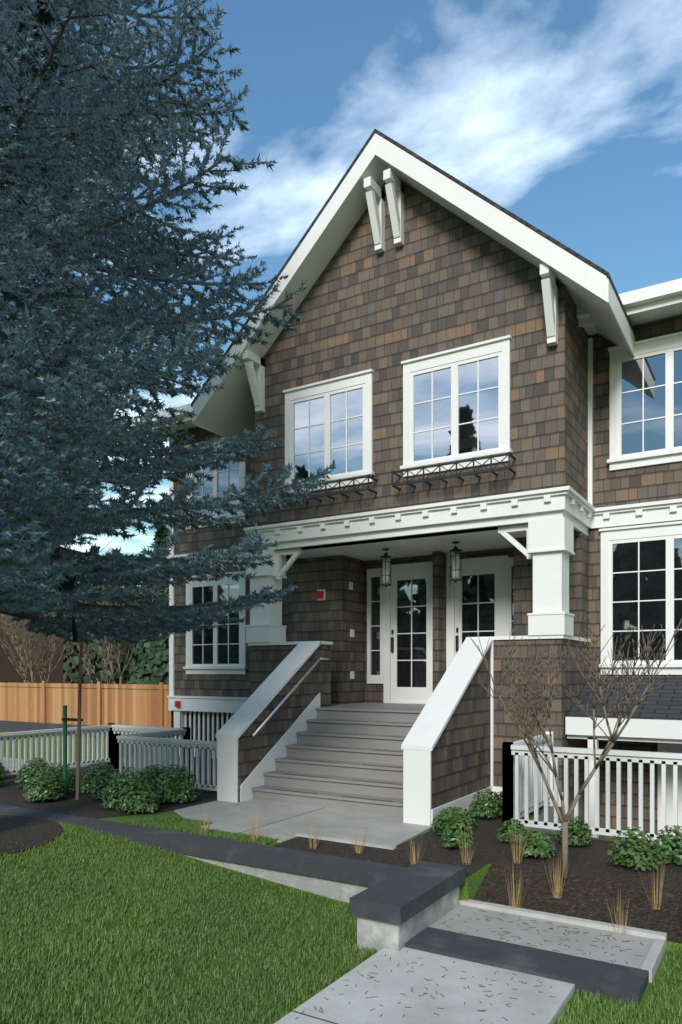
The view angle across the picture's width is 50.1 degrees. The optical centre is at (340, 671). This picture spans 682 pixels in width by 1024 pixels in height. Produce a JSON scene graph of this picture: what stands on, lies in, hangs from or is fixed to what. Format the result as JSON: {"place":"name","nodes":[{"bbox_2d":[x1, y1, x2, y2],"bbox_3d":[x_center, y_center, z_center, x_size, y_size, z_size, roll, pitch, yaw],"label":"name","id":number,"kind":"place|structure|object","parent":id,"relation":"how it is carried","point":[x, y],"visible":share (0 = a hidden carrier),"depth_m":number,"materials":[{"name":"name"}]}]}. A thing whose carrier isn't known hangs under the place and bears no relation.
{"place":"outdoors","nodes":[
{"label":"outdoors","id":0,"kind":"place"},
{"bbox_2d":[60,82,533,551],"bbox_3d":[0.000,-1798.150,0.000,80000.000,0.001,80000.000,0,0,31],"label":"cloud","id":1,"kind":"structure","parent":0,"point":[483,119],"depth_m":2504.47,"materials":[{"name":"white"}]},
{"bbox_2d":[0,731,681,1023],"bbox_3d":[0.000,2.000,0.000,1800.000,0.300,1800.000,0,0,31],"label":"ground","id":2,"kind":"structure","parent":0,"point":[469,887],"depth_m":5.74,"materials":[{"name":"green plant"}]},
{"bbox_2d":[63,705,66,796],"bbox_3d":[-4.050,1.175,10.708,0.055,1.350,0.055,0,0,9],"label":"stake","id":3,"kind":"object","parent":2,"relation":"on","point":[65,746],"visible":0.92,"depth_m":10.69,"materials":[{"name":"green"}]},
{"bbox_2d":[62,718,82,720],"bbox_3d":[-3.902,0.700,10.595,0.390,0.040,0.060,0,0,31],"label":"strap","id":4,"kind":"object","parent":3,"relation":"attached to","point":[69,719],"visible":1,"depth_m":10.57,"materials":[{"name":"black rubber"}]},
{"bbox_2d":[0,554,141,683],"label":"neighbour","id":5,"kind":"structure","parent":2,"relation":"on","point":[9,673],"depth_m":30.46,"materials":[{"name":"plant"}]},
{"bbox_2d":[0,681,170,727],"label":"fence","id":6,"kind":"object","parent":2,"relation":"on","point":[122,704],"visible":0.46,"depth_m":20.62,"materials":[{"name":"brown wood"}]},
{"bbox_2d":[63,526,168,684],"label":"cone trees","id":7,"kind":"object","parent":2,"relation":"on","point":[150,662],"visible":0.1,"depth_m":21.85,"materials":[{"name":"green plant"}]},
{"bbox_2d":[72,756,216,794],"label":"dark floor","id":8,"kind":"structure","parent":2,"relation":"on","point":[201,790],"depth_m":13.28,"materials":[{"name":"black"}]},
{"bbox_2d":[0,0,335,645],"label":"spruce","id":9,"kind":"object","parent":2,"relation":"on","point":[116,172],"depth_m":7.30,"materials":[{"name":"green plant"}]},
{"bbox_2d":[177,853,459,951],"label":"light blocks","id":10,"kind":"structure","parent":2,"relation":"on","point":[376,934],"depth_m":6.25,"materials":[{"name":"grey concrete"}]},
{"bbox_2d":[0,720,648,1005],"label":"dark pavers","id":11,"kind":"object","parent":2,"relation":"on","point":[396,894],"visible":0.64,"depth_m":5.99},
{"bbox_2d":[3,757,654,968],"bbox_3d":[-1.048,2.544,10.797,19.000,1.412,6.530,0,0,31],"label":"concrete","id":12,"kind":"object","parent":2,"relation":"on","point":[383,829],"visible":0.31,"depth_m":8.17,"materials":[{"name":"grey concrete"}]},
{"bbox_2d":[251,702,425,816],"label":"front steps","id":13,"kind":"structure","parent":12,"relation":"on","point":[358,757],"depth_m":10.56,"materials":[{"name":"grey concrete"}]},
{"bbox_2d":[274,720,413,801],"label":"stair nosing strips","id":14,"kind":"object","parent":13,"relation":"on","point":[336,762],"visible":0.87,"depth_m":10.26,"materials":[{"name":"grey"}]},
{"bbox_2d":[0,133,681,842],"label":"white trim","id":15,"kind":"structure","parent":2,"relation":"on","point":[548,523],"depth_m":11.07,"materials":[{"name":"paint"}]},
{"bbox_2d":[294,357,497,479],"bbox_3d":[0.745,-3.910,11.533,3.730,1.440,0.001,0,0,31],"label":"glass","id":16,"kind":"object","parent":15,"relation":"in","point":[488,406],"visible":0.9,"depth_m":11.20,"materials":[{"name":"blue"}]},
{"bbox_2d":[193,350,681,686],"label":"glass","id":17,"kind":"object","parent":15,"relation":"on","point":[652,583],"visible":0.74,"depth_m":11.08,"materials":[{"name":"black"}]},
{"bbox_2d":[0,774,681,942],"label":"mulch","id":18,"kind":"object","parent":2,"relation":"on","point":[594,881],"visible":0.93,"depth_m":7.00,"materials":[{"name":"brown soil"}]},
{"bbox_2d":[64,538,114,799],"bbox_3d":[-3.732,-0.060,10.449,0.983,3.822,0.943,0,0,31],"label":"young tree","id":19,"kind":"object","parent":18,"relation":"on","point":[78,758],"visible":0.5,"depth_m":10.46,"materials":[{"name":"brown plant"}]},
{"bbox_2d":[194,802,672,934],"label":"dry grass","id":20,"kind":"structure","parent":2,"relation":"on","point":[359,849],"depth_m":6.86,"materials":[{"name":"beige plant"}]},
{"bbox_2d":[274,833,666,1023],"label":"concrete","id":21,"kind":"object","parent":2,"relation":"on","point":[390,986],"visible":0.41,"depth_m":4.80,"materials":[{"name":"grey concrete"}]},
{"bbox_2d":[240,807,642,1023],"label":"debris","id":22,"kind":"object","parent":21,"relation":"on","point":[371,977],"visible":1,"depth_m":5.10,"materials":[{"name":"brown plant"}]},
{"bbox_2d":[7,0,681,833],"label":"sky","id":23,"kind":"structure","parent":0,"point":[596,84],"materials":[{"name":"blue"}]},
{"bbox_2d":[171,179,681,842],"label":"shingle walls","id":24,"kind":"structure","parent":0,"point":[443,279],"depth_m":11.24,"materials":[{"name":"brown wood"}]},
{"bbox_2d":[187,711,230,757],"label":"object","id":25,"kind":"object","parent":24,"relation":"attached to","point":[206,726],"depth_m":15.81,"materials":[{"name":"black"}]},
{"bbox_2d":[175,591,323,706],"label":"red alarms","id":26,"kind":"object","parent":24,"relation":"attached to","point":[320,594],"visible":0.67,"depth_m":13.34,"materials":[{"name":"red plastic"}]},
{"bbox_2d":[252,658,328,736],"bbox_3d":[-0.763,0.358,11.280,0.095,1.162,2.011,0,0,31],"label":"handrail","id":27,"kind":"object","parent":24,"relation":"on","point":[284,699],"visible":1,"depth_m":11.11,"materials":[{"name":"white metal"}]},
{"bbox_2d":[273,452,515,651],"bbox_3d":[1.149,-1.720,12.200,4.124,2.720,2.112,0,0,31],"label":"black metal","id":28,"kind":"object","parent":24,"relation":"on","point":[455,549],"visible":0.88,"depth_m":11.19,"materials":[{"name":"black metal"}]},
{"bbox_2d":[382,554,459,583],"bbox_3d":[1.317,-1.705,12.187,1.398,0.390,0.118,0,0,31],"label":"lantern glass","id":29,"kind":"object","parent":28,"relation":"attached to","point":[453,570],"visible":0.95,"depth_m":11.84,"materials":[{"name":"white"}]},
{"bbox_2d":[191,129,681,719],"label":"roof","id":30,"kind":"structure","parent":24,"relation":"on","point":[663,701],"depth_m":10.30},
{"bbox_2d":[658,743,681,844],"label":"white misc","id":31,"kind":"object","parent":24,"relation":"attached to","point":[670,747],"visible":0.2,"depth_m":10.71,"materials":[{"name":"paint"}]}
]}

